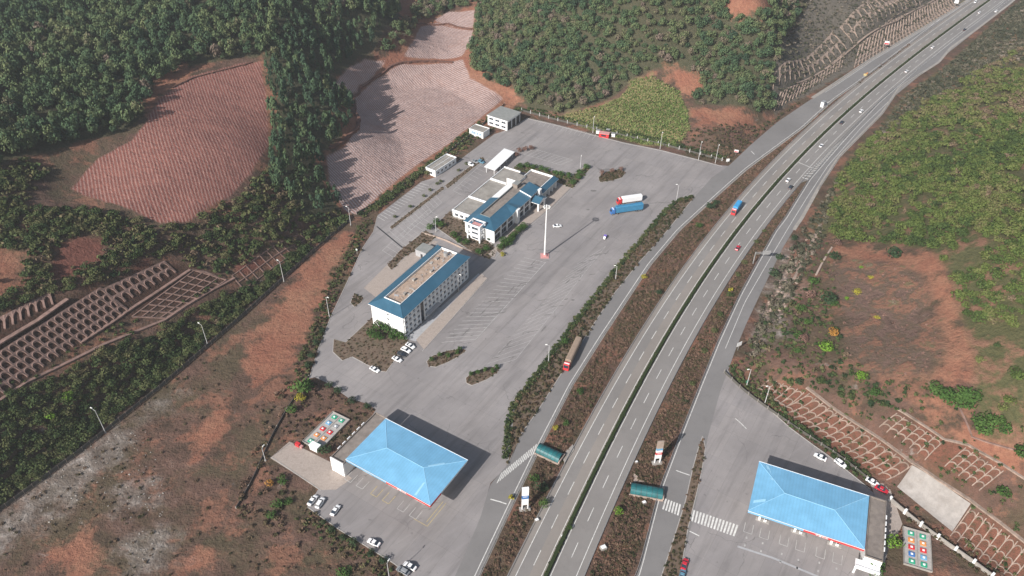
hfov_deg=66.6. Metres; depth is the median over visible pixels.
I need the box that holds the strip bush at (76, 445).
[69,440,82,448]
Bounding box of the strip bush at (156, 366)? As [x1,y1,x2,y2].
[150,361,162,372]
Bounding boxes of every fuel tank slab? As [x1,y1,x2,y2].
[302,411,349,450]
[902,526,932,572]
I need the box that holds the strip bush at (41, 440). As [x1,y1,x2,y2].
[33,433,50,445]
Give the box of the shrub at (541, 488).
[532,480,548,492]
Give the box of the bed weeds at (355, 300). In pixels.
[351,293,362,305]
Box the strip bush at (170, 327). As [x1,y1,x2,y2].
[167,323,177,329]
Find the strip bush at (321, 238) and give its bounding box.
[314,235,325,241]
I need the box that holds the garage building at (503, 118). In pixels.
[487,106,520,130]
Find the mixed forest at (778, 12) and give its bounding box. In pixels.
[380,0,806,111]
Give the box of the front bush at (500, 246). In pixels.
[496,243,503,249]
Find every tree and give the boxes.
[0,32,11,41]
[0,40,13,52]
[0,56,7,68]
[0,73,16,87]
[0,119,5,127]
[0,126,11,143]
[0,130,16,145]
[0,136,19,153]
[0,169,9,177]
[0,178,8,184]
[0,208,6,215]
[0,292,13,299]
[1,59,15,69]
[1,63,18,78]
[1,117,12,127]
[1,216,13,224]
[1,298,15,308]
[3,45,18,56]
[3,221,14,228]
[3,236,15,244]
[4,241,16,248]
[5,89,22,105]
[5,184,17,191]
[5,214,18,220]
[5,286,19,294]
[7,57,22,70]
[8,169,18,176]
[8,207,20,212]
[9,49,21,61]
[10,82,25,97]
[10,136,25,151]
[15,32,29,45]
[15,130,34,148]
[15,228,26,236]
[16,50,31,64]
[16,175,28,183]
[17,16,31,30]
[17,183,28,189]
[17,293,33,302]
[18,4,29,15]
[18,204,31,209]
[18,270,31,277]
[20,65,39,77]
[20,282,33,291]
[21,81,33,90]
[22,216,34,223]
[22,232,35,241]
[23,115,38,129]
[25,31,40,43]
[25,85,40,97]
[25,122,37,133]
[25,128,40,143]
[25,223,38,231]
[25,279,38,284]
[26,263,40,272]
[27,240,38,249]
[29,89,44,104]
[29,210,42,217]
[30,74,43,84]
[31,217,43,223]
[32,81,47,92]
[32,172,45,179]
[33,26,49,38]
[33,203,43,210]
[33,269,47,277]
[34,286,45,295]
[35,10,49,25]
[35,43,49,52]
[37,119,52,130]
[37,221,47,227]
[37,227,50,234]
[39,52,57,65]
[39,58,57,69]
[39,73,54,85]
[39,124,60,142]
[39,271,53,278]
[40,92,54,106]
[41,264,52,270]
[42,211,53,218]
[43,81,57,93]
[44,206,54,213]
[46,130,62,144]
[46,284,58,293]
[47,113,59,124]
[47,115,60,128]
[47,206,60,211]
[48,33,60,46]
[48,47,59,58]
[48,231,59,239]
[49,217,63,224]
[50,0,65,10]
[50,87,63,100]
[53,125,63,137]
[53,219,67,227]
[54,20,70,33]
[55,51,66,65]
[55,109,69,124]
[57,112,67,126]
[58,63,70,76]
[59,92,73,105]
[59,117,79,132]
[60,73,79,90]
[60,226,72,233]
[61,275,73,283]
[62,49,73,57]
[63,107,77,116]
[63,215,74,221]
[64,24,79,37]
[65,283,75,289]
[67,226,78,234]
[69,111,85,124]
[71,26,83,39]
[72,269,85,276]
[75,55,90,66]
[75,205,88,211]
[75,221,87,230]
[77,78,91,90]
[80,261,94,269]
[81,65,97,77]
[83,48,96,60]
[83,275,96,284]
[84,96,100,109]
[84,217,95,225]
[85,208,96,216]
[86,267,95,274]
[87,212,99,219]
[87,265,100,273]
[89,268,103,276]
[90,227,101,235]
[91,107,104,121]
[91,207,103,213]
[93,275,102,283]
[95,224,107,231]
[97,19,111,30]
[97,48,110,62]
[97,64,110,73]
[99,261,111,267]
[100,75,115,85]
[100,229,111,237]
[103,227,115,235]
[106,251,118,259]
[107,209,119,216]
[107,255,119,263]
[108,219,119,226]
[109,54,122,69]
[112,82,125,95]
[112,102,127,113]
[114,243,125,250]
[118,30,133,42]
[118,57,133,70]
[118,259,131,266]
[120,59,136,69]
[120,108,134,121]
[120,238,132,245]
[123,76,135,85]
[124,79,136,91]
[126,6,139,18]
[128,100,144,113]
[129,25,143,38]
[129,251,140,258]
[131,216,143,222]
[133,246,144,255]
[134,234,145,240]
[137,51,149,64]
[142,242,153,249]
[143,228,155,234]
[148,237,156,244]
[149,64,163,78]
[157,247,167,254]
[158,12,173,22]
[159,15,172,28]
[162,245,173,251]
[163,40,177,51]
[165,56,179,69]
[165,221,175,228]
[168,240,179,246]
[169,33,181,45]
[170,49,182,64]
[171,236,181,241]
[192,39,203,52]
[193,41,206,53]
[196,13,209,24]
[196,211,208,218]
[199,245,210,253]
[202,231,212,238]
[208,217,218,223]
[209,28,221,40]
[210,11,222,24]
[213,263,222,269]
[216,235,227,243]
[220,250,229,257]
[222,256,232,263]
[224,19,238,32]
[230,206,241,213]
[231,203,241,209]
[234,0,247,5]
[235,196,244,202]
[236,222,246,229]
[237,236,249,244]
[240,19,251,32]
[250,230,261,236]
[253,194,263,199]
[254,241,263,247]
[258,31,269,44]
[267,214,278,221]
[269,232,278,238]
[270,33,281,46]
[270,200,278,206]
[276,220,284,226]
[279,208,288,215]
[286,200,296,205]
[288,377,313,393]
[292,161,307,177]
[301,215,309,221]
[301,229,312,234]
[302,141,314,154]
[306,350,314,357]
[311,339,320,344]
[317,444,331,454]
[324,381,333,387]
[327,525,334,532]
[332,386,341,392]
[338,533,346,540]
[339,214,348,219]
[346,396,355,403]
[348,537,358,546]
[364,402,371,409]
[365,326,376,337]
[366,547,374,556]
[373,319,385,330]
[373,331,384,339]
[379,196,387,200]
[379,555,388,563]
[381,323,393,333]
[386,192,394,197]
[388,31,397,38]
[388,332,395,340]
[389,20,400,28]
[390,328,401,337]
[397,332,406,339]
[410,172,418,177]
[469,52,476,61]
[469,59,477,66]
[476,62,486,69]
[486,33,493,38]
[486,53,494,60]
[492,44,501,51]
[496,66,503,74]
[499,51,509,59]
[499,77,509,85]
[505,59,513,67]
[513,47,521,54]
[514,54,524,63]
[514,84,521,92]
[516,68,525,75]
[516,77,526,85]
[522,40,532,47]
[523,91,534,99]
[524,48,534,54]
[528,75,537,81]
[529,52,540,60]
[531,5,541,10]
[532,87,542,94]
[533,23,542,32]
[533,40,543,48]
[533,61,543,68]
[538,10,547,17]
[538,36,548,44]
[544,25,554,33]
[545,43,554,51]
[547,3,555,10]
[548,46,559,54]
[548,64,559,71]
[549,32,560,39]
[550,82,561,91]
[553,77,563,84]
[554,67,564,76]
[554,102,563,111]
[560,48,569,54]
[560,55,570,62]
[560,62,570,70]
[562,69,571,78]
[562,85,569,93]
[563,91,572,98]
[564,30,574,37]
[564,37,572,43]
[566,25,576,33]
[566,42,576,49]
[567,86,575,93]
[569,64,579,73]
[571,35,580,43]
[573,21,582,27]
[574,48,585,56]
[577,65,585,74]
[577,77,585,85]
[578,51,589,58]
[580,22,590,29]
[584,77,594,85]
[593,46,601,54]
[597,5,605,12]
[597,37,605,44]
[597,78,608,86]
[601,53,610,60]
[601,84,609,90]
[603,20,613,28]
[603,61,615,69]
[606,25,616,32]
[606,70,617,79]
[615,39,624,47]
[616,44,628,51]
[619,16,629,25]
[620,9,628,17]
[624,39,632,47]
[627,62,639,70]
[633,50,642,58]
[660,45,671,53]
[667,18,677,27]
[672,33,683,40]
[681,30,689,37]
[683,15,694,23]
[690,45,700,52]
[695,40,706,47]
[698,57,708,66]
[699,47,709,55]
[699,69,710,76]
[701,16,711,24]
[702,37,712,45]
[706,30,716,37]
[709,2,719,11]
[709,88,717,95]
[712,19,722,29]
[719,56,729,64]
[720,45,731,54]
[721,7,729,14]
[725,81,734,89]
[727,64,740,73]
[731,55,740,62]
[732,70,745,78]
[737,83,749,90]
[738,21,749,28]
[738,95,748,103]
[739,25,751,33]
[740,43,751,50]
[743,16,756,25]
[744,74,757,81]
[748,25,759,33]
[748,81,756,88]
[750,18,762,27]
[759,97,767,105]
[761,7,770,15]
[761,46,772,55]
[763,100,773,108]
[765,17,777,27]
[765,29,776,38]
[765,35,775,44]
[766,67,773,75]
[769,98,776,107]
[773,47,784,55]
[793,330,802,338]
[796,303,806,310]
[798,334,808,342]
[803,317,813,324]
[804,290,816,298]
[807,277,820,284]
[818,341,833,351]
[819,291,839,304]
[827,208,837,216]
[827,327,838,335]
[828,227,838,233]
[829,223,842,230]
[829,251,840,259]
[832,238,841,245]
[834,231,846,239]
[835,197,847,206]
[837,171,846,177]
[838,192,849,199]
[839,217,849,224]
[844,229,856,236]
[844,233,853,239]
[845,205,859,212]
[848,164,856,170]
[849,210,860,217]
[853,188,865,195]
[853,232,867,242]
[854,148,864,154]
[854,175,862,183]
[855,199,866,205]
[857,172,869,177]
[858,205,869,213]
[859,182,872,189]
[860,177,872,184]
[860,219,872,229]
[869,207,879,212]
[869,563,885,575]
[872,188,882,194]
[874,212,886,219]
[877,235,888,243]
[879,166,891,171]
[879,207,891,215]
[881,199,893,205]
[884,203,896,209]
[885,233,894,240]
[885,534,904,548]
[886,191,895,197]
[886,246,901,257]
[887,196,899,203]
[889,231,901,239]
[890,180,898,187]
[891,144,901,151]
[893,192,901,199]
[893,221,908,229]
[894,228,905,237]
[896,178,906,183]
[897,152,907,159]
[897,184,911,192]
[898,167,911,174]
[903,237,916,245]
[905,209,916,217]
[906,175,913,181]
[907,232,917,241]
[908,140,918,146]
[909,227,925,237]
[911,217,923,226]
[912,236,926,246]
[914,202,926,209]
[915,178,929,183]
[916,153,926,159]
[917,173,929,180]
[920,184,931,192]
[925,225,938,234]
[926,162,939,167]
[926,181,936,188]
[926,238,940,248]
[927,380,944,395]
[928,133,941,139]
[931,156,941,162]
[931,211,947,218]
[934,167,947,173]
[938,153,948,160]
[938,174,948,181]
[938,221,952,230]
[938,386,955,404]
[939,159,949,166]
[941,156,954,161]
[943,390,967,407]
[944,232,956,239]
[945,201,959,208]
[945,240,959,249]
[946,217,958,226]
[947,193,959,201]
[948,272,962,281]
[949,183,959,191]
[950,164,962,171]
[950,289,969,301]
[952,270,965,277]
[953,212,964,219]
[954,385,972,399]
[954,395,977,409]
[955,228,966,236]
[955,275,968,286]
[956,198,971,205]
[957,189,969,195]
[957,216,972,224]
[957,227,968,235]
[959,175,971,183]
[960,202,972,210]
[960,213,974,218]
[961,387,983,404]
[962,308,974,316]
[963,186,975,192]
[963,273,978,280]
[965,198,980,204]
[966,266,981,275]
[966,290,980,297]
[967,191,981,199]
[967,195,978,202]
[969,169,983,177]
[969,208,983,217]
[969,310,986,323]
[970,296,982,305]
[970,412,987,426]
[971,219,987,228]
[971,416,994,435]
[972,203,984,211]
[973,266,987,274]
[974,215,990,225]
[975,143,985,150]
[975,164,987,171]
[976,189,991,198]
[976,279,993,289]
[977,150,988,156]
[978,262,991,270]
[979,200,990,207]
[980,196,995,202]
[980,250,994,260]
[981,172,992,180]
[981,180,993,186]
[981,225,993,235]
[981,288,993,297]
[981,306,1002,317]
[983,154,992,160]
[983,159,994,165]
[983,166,996,173]
[984,410,1006,426]
[985,208,999,216]
[986,222,996,231]
[986,291,1001,303]
[988,179,1000,186]
[988,254,1004,263]
[989,172,1001,179]
[989,268,1006,279]
[990,163,1004,170]
[990,178,1003,184]
[990,199,1003,207]
[990,202,1005,212]
[990,219,1002,226]
[991,147,1000,153]
[993,221,1007,230]
[994,124,1005,129]
[994,170,1005,177]
[994,244,1007,251]
[995,153,1005,158]
[995,419,1012,434]
[997,196,1011,203]
[997,312,1010,320]
[1000,192,1017,197]
[1001,226,1019,236]
[1001,394,1016,403]
[1002,283,1016,294]
[1002,313,1019,327]
[1003,146,1015,153]
[1003,160,1014,169]
[1003,182,1018,189]
[1003,236,1016,246]
[1004,163,1020,170]
[1005,194,1022,203]
[1006,129,1019,135]
[1007,240,1022,247]
[1007,280,1023,292]
[1007,366,1023,379]
[1008,201,1019,209]
[1009,216,1023,224]
[1009,220,1022,230]
[1009,240,1023,249]
[1011,183,1022,193]
[1013,156,1023,163]
[1013,247,1023,256]
[1014,210,1023,215]
[1014,295,1023,304]
[1014,444,1023,458]
[1015,147,1023,154]
[1015,232,1023,244]
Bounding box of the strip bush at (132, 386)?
[127,382,138,391]
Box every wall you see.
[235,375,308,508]
[422,232,481,256]
[888,495,995,575]
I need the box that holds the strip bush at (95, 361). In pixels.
[88,356,102,366]
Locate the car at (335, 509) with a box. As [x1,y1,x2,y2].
[330,504,340,516]
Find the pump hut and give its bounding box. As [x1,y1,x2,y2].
[308,441,320,452]
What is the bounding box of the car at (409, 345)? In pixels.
[405,342,414,348]
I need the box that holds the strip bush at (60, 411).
[56,407,66,414]
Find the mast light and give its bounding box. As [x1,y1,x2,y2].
[540,204,549,257]
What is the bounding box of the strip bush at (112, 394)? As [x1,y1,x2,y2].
[104,391,119,399]
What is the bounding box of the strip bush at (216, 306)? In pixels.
[211,302,223,309]
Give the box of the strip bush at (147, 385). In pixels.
[138,379,153,391]
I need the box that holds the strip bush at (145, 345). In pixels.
[143,342,156,349]
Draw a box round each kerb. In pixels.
[272,457,320,490]
[309,216,377,378]
[309,508,409,575]
[332,319,408,371]
[387,232,434,269]
[390,188,443,228]
[422,273,486,350]
[426,348,465,366]
[434,211,497,259]
[447,159,484,188]
[465,368,498,385]
[495,185,571,257]
[507,195,695,464]
[527,118,719,165]
[661,436,705,575]
[727,369,870,489]
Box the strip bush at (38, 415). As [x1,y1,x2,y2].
[32,409,46,418]
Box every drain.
[376,226,544,389]
[738,546,817,575]
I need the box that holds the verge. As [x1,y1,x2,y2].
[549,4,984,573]
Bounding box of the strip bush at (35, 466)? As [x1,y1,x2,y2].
[26,463,41,474]
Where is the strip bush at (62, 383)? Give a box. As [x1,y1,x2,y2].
[56,378,70,387]
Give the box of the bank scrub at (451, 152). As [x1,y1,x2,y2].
[379,125,494,206]
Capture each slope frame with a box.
[0,287,127,393]
[0,293,53,328]
[102,260,175,305]
[132,271,226,318]
[232,234,311,286]
[758,378,803,409]
[773,31,846,87]
[774,52,844,110]
[781,393,911,479]
[840,0,919,42]
[854,0,957,66]
[867,0,925,29]
[879,413,940,459]
[945,447,1003,490]
[950,507,1023,575]
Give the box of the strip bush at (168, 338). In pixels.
[161,336,174,344]
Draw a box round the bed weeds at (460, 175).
[446,157,483,187]
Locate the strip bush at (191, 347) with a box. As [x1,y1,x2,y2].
[182,344,196,352]
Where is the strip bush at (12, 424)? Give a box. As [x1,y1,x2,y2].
[5,420,17,428]
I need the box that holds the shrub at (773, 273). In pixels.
[768,268,778,276]
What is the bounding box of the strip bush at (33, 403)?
[24,396,40,407]
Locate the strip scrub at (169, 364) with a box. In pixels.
[0,226,337,492]
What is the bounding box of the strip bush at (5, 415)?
[0,410,11,420]
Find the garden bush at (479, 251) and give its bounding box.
[475,248,482,253]
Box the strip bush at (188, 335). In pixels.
[181,333,190,341]
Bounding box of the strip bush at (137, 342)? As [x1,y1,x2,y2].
[129,339,141,346]
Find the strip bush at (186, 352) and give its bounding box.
[180,349,190,356]
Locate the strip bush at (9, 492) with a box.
[1,485,16,497]
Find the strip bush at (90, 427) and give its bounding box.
[86,424,98,433]
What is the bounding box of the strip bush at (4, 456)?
[0,449,11,460]
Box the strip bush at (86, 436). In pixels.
[80,430,94,441]
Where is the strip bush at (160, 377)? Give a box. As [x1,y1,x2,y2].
[153,373,163,382]
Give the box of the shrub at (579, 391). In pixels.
[576,387,583,394]
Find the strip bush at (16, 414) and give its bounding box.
[7,406,23,419]
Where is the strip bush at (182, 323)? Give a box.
[175,321,184,328]
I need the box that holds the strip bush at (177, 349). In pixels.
[172,345,181,352]
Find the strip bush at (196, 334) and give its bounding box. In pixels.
[194,332,204,339]
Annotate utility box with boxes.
[599,544,606,550]
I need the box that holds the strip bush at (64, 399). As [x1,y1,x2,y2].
[58,392,72,402]
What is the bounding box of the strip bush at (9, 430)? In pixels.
[5,427,16,436]
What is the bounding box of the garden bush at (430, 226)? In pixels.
[425,223,433,229]
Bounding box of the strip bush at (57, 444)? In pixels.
[54,439,67,448]
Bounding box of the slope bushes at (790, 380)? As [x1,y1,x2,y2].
[739,289,934,415]
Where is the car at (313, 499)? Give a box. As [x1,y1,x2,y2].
[307,495,317,505]
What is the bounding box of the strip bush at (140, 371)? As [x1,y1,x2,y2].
[136,364,148,374]
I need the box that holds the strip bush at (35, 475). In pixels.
[27,469,44,480]
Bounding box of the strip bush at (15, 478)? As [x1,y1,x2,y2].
[8,474,22,485]
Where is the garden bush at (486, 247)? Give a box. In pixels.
[482,244,489,250]
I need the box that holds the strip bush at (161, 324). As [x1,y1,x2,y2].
[158,322,168,329]
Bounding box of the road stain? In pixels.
[451,190,609,370]
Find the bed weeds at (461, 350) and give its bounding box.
[427,349,464,366]
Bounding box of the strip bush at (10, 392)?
[4,388,16,396]
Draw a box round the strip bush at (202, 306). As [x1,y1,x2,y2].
[196,302,209,310]
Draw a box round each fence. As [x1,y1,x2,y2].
[0,218,349,510]
[356,102,504,213]
[521,108,722,160]
[724,370,867,477]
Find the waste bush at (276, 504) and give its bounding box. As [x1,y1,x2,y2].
[270,498,284,507]
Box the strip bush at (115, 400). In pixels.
[109,394,121,403]
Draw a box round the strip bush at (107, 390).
[98,386,110,393]
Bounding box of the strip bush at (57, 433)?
[49,426,64,438]
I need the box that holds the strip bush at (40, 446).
[30,440,46,450]
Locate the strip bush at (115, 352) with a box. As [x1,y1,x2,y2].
[108,347,121,357]
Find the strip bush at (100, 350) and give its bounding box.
[92,345,107,355]
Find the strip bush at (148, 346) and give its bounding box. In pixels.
[142,343,155,351]
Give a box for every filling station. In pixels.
[330,412,467,506]
[748,461,886,575]
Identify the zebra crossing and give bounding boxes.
[497,444,536,482]
[662,499,680,515]
[691,510,737,535]
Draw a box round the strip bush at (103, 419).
[96,414,108,424]
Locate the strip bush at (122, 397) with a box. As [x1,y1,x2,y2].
[117,391,129,402]
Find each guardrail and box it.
[478,60,886,575]
[507,0,970,575]
[584,57,931,574]
[635,88,893,574]
[819,72,922,187]
[832,2,963,84]
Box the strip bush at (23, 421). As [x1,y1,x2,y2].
[17,416,28,424]
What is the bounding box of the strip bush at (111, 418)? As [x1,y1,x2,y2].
[106,414,115,423]
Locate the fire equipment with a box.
[293,441,302,448]
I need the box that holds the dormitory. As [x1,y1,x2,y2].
[368,245,469,336]
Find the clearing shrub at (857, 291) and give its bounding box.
[854,288,860,294]
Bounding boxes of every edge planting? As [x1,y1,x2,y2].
[294,220,373,376]
[294,512,403,575]
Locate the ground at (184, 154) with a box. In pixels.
[0,0,1023,575]
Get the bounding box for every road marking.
[475,1,1003,574]
[490,0,1012,535]
[515,1,1001,575]
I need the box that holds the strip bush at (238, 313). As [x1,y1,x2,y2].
[232,310,241,318]
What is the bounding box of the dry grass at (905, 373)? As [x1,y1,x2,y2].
[831,260,940,375]
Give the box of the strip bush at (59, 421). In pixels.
[53,417,65,426]
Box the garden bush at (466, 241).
[462,238,469,244]
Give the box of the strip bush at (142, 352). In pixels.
[140,349,151,358]
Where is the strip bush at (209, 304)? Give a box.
[201,300,214,307]
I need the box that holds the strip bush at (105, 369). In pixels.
[98,365,109,373]
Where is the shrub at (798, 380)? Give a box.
[794,377,803,384]
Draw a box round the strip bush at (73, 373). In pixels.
[69,370,80,377]
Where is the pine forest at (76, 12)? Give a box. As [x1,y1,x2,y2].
[0,0,396,181]
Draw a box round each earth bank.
[172,62,251,87]
[329,96,360,149]
[353,60,452,96]
[415,22,472,29]
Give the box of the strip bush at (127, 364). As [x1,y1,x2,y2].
[120,361,134,369]
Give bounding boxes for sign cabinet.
[820,100,825,106]
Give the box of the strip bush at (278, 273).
[272,269,284,275]
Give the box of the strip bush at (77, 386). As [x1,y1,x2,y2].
[70,380,84,389]
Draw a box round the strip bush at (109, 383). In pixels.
[102,376,116,386]
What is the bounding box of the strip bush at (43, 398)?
[35,394,46,405]
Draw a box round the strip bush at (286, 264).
[282,262,291,269]
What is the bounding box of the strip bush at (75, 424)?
[69,419,84,428]
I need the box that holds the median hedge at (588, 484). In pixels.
[544,0,989,575]
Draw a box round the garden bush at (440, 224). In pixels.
[438,221,445,226]
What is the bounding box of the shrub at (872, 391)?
[870,387,881,396]
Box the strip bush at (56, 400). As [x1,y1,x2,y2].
[50,394,63,403]
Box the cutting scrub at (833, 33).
[777,0,951,105]
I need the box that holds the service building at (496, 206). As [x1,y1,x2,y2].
[451,166,558,243]
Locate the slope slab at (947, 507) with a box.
[897,465,970,530]
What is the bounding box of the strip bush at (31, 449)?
[24,444,38,455]
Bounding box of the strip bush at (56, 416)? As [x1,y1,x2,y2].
[48,412,59,422]
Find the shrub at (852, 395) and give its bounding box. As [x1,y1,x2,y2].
[847,392,856,399]
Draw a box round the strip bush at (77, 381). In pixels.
[69,377,83,386]
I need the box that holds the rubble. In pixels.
[13,432,163,559]
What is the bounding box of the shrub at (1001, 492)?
[996,484,1012,498]
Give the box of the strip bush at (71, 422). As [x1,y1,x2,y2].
[65,419,76,429]
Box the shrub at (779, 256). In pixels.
[775,253,784,259]
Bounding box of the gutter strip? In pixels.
[479,0,1014,575]
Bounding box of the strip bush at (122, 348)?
[116,346,126,353]
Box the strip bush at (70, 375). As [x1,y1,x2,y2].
[66,372,77,381]
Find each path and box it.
[0,277,235,400]
[0,298,68,344]
[80,269,190,343]
[190,269,219,278]
[563,445,573,462]
[634,474,642,481]
[783,223,821,296]
[796,0,934,82]
[806,387,911,462]
[815,247,832,274]
[897,407,1023,479]
[911,461,1023,542]
[957,404,1017,450]
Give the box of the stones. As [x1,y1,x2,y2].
[755,229,822,341]
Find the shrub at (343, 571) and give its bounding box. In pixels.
[335,565,351,575]
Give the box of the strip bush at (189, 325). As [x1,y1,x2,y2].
[185,321,194,328]
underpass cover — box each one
[534,443,564,464]
[629,482,664,500]
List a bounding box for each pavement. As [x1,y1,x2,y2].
[271,442,351,489]
[364,241,437,296]
[405,273,479,340]
[416,274,486,348]
[489,184,569,256]
[871,483,901,538]
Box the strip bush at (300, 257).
[292,255,303,261]
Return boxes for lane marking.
[345,473,422,518]
[370,486,445,525]
[743,522,842,571]
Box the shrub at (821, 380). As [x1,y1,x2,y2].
[815,375,826,383]
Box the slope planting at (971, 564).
[906,517,1002,575]
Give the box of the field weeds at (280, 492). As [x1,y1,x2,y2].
[0,218,383,575]
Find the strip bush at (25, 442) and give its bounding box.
[15,437,31,448]
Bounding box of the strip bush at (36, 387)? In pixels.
[28,380,40,391]
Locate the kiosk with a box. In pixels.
[599,131,609,137]
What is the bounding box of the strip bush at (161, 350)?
[155,345,169,354]
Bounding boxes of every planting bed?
[333,319,407,371]
[351,295,363,306]
[388,231,433,269]
[390,186,444,228]
[427,349,465,366]
[436,211,494,259]
[445,157,483,187]
[466,367,499,384]
[497,229,519,252]
[509,196,694,459]
[514,164,589,187]
[599,170,624,181]
[662,437,704,575]
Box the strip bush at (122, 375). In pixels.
[116,370,129,380]
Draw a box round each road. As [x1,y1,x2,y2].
[455,14,947,575]
[508,0,986,575]
[549,0,1003,575]
[636,0,1011,575]
[684,372,890,575]
[802,32,973,181]
[913,0,969,40]
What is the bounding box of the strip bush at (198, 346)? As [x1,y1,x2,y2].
[192,343,203,349]
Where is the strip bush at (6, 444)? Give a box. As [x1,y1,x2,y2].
[0,436,10,446]
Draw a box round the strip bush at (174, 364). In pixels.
[170,362,181,368]
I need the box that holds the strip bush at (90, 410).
[84,405,96,413]
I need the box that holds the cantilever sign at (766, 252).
[752,251,770,263]
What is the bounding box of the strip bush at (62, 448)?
[58,446,68,453]
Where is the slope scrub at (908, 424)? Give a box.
[743,242,1022,575]
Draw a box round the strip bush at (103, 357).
[97,352,107,362]
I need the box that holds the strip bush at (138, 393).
[132,391,142,396]
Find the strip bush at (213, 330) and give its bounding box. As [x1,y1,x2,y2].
[207,325,221,334]
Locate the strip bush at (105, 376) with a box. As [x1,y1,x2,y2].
[98,371,110,380]
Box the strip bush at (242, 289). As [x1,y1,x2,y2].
[236,286,249,293]
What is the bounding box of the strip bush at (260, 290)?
[255,286,264,294]
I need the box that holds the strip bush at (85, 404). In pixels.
[76,398,90,409]
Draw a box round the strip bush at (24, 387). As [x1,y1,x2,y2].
[16,385,27,394]
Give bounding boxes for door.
[516,115,519,123]
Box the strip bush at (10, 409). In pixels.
[5,403,16,411]
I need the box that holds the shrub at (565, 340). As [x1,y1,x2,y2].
[561,337,569,343]
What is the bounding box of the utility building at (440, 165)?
[425,154,455,176]
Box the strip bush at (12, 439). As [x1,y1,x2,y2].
[6,436,17,443]
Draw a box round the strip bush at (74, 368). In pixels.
[69,364,80,370]
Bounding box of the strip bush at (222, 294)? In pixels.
[219,289,226,296]
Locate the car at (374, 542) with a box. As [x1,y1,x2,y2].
[367,538,380,547]
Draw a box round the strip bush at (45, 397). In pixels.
[40,393,51,403]
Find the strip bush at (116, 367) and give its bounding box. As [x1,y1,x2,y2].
[109,364,119,374]
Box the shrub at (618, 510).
[614,506,623,515]
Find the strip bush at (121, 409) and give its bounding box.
[111,404,124,412]
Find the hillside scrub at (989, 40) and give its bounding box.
[744,0,1023,359]
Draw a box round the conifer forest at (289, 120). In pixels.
[251,0,401,208]
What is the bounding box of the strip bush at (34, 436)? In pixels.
[29,432,41,440]
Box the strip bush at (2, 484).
[0,478,9,489]
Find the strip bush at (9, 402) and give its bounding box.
[6,398,17,406]
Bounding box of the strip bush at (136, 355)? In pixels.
[129,350,141,359]
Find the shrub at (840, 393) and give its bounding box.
[836,390,844,397]
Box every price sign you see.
[519,487,530,511]
[651,440,663,465]
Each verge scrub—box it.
[482,43,909,575]
[590,191,798,575]
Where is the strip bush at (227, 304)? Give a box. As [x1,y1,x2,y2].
[222,300,233,308]
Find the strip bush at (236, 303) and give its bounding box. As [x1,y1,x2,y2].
[231,299,241,306]
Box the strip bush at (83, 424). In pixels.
[76,419,87,428]
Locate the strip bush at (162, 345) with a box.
[160,341,169,348]
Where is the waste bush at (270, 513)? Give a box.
[265,508,276,518]
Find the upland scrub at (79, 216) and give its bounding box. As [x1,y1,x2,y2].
[0,156,346,304]
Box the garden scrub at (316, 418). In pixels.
[275,383,373,444]
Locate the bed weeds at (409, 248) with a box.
[387,230,434,266]
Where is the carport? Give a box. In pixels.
[484,148,513,173]
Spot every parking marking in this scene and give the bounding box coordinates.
[380,183,428,220]
[382,210,437,257]
[391,192,441,239]
[449,258,545,341]
[456,157,491,194]
[488,246,605,366]
[524,150,571,164]
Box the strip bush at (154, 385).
[149,381,158,388]
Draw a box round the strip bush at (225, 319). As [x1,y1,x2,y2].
[219,315,230,324]
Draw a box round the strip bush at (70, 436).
[67,432,79,441]
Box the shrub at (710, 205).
[705,202,715,208]
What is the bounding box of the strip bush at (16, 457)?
[13,453,25,462]
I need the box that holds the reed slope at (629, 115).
[565,76,689,146]
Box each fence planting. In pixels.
[358,107,725,216]
[728,362,871,479]
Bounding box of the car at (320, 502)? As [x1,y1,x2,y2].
[315,497,324,508]
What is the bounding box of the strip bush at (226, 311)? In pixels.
[219,307,231,314]
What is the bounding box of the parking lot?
[307,118,727,575]
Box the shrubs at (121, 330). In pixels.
[0,274,221,382]
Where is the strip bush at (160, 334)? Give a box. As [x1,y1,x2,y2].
[156,329,168,338]
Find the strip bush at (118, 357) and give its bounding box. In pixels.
[112,354,122,362]
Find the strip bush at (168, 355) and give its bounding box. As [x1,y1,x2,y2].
[161,349,176,358]
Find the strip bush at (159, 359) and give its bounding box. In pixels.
[151,357,161,364]
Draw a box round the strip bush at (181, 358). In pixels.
[174,355,186,364]
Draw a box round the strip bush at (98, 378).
[92,373,104,382]
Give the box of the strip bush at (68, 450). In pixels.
[63,446,76,455]
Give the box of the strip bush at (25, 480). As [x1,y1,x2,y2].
[17,478,31,487]
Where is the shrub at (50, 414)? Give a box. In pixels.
[42,410,56,419]
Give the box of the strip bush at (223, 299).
[218,295,231,302]
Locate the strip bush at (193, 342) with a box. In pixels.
[181,340,194,346]
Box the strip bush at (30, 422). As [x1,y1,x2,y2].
[27,418,38,426]
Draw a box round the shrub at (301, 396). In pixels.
[294,393,305,400]
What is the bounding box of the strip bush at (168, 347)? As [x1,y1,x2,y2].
[165,342,175,350]
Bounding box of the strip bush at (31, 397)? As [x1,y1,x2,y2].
[25,392,38,401]
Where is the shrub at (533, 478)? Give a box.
[528,473,539,481]
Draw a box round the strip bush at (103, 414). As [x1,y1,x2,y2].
[96,410,107,418]
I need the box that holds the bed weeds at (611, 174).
[599,169,625,181]
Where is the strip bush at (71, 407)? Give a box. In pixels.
[61,403,76,415]
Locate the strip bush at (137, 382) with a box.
[132,376,143,386]

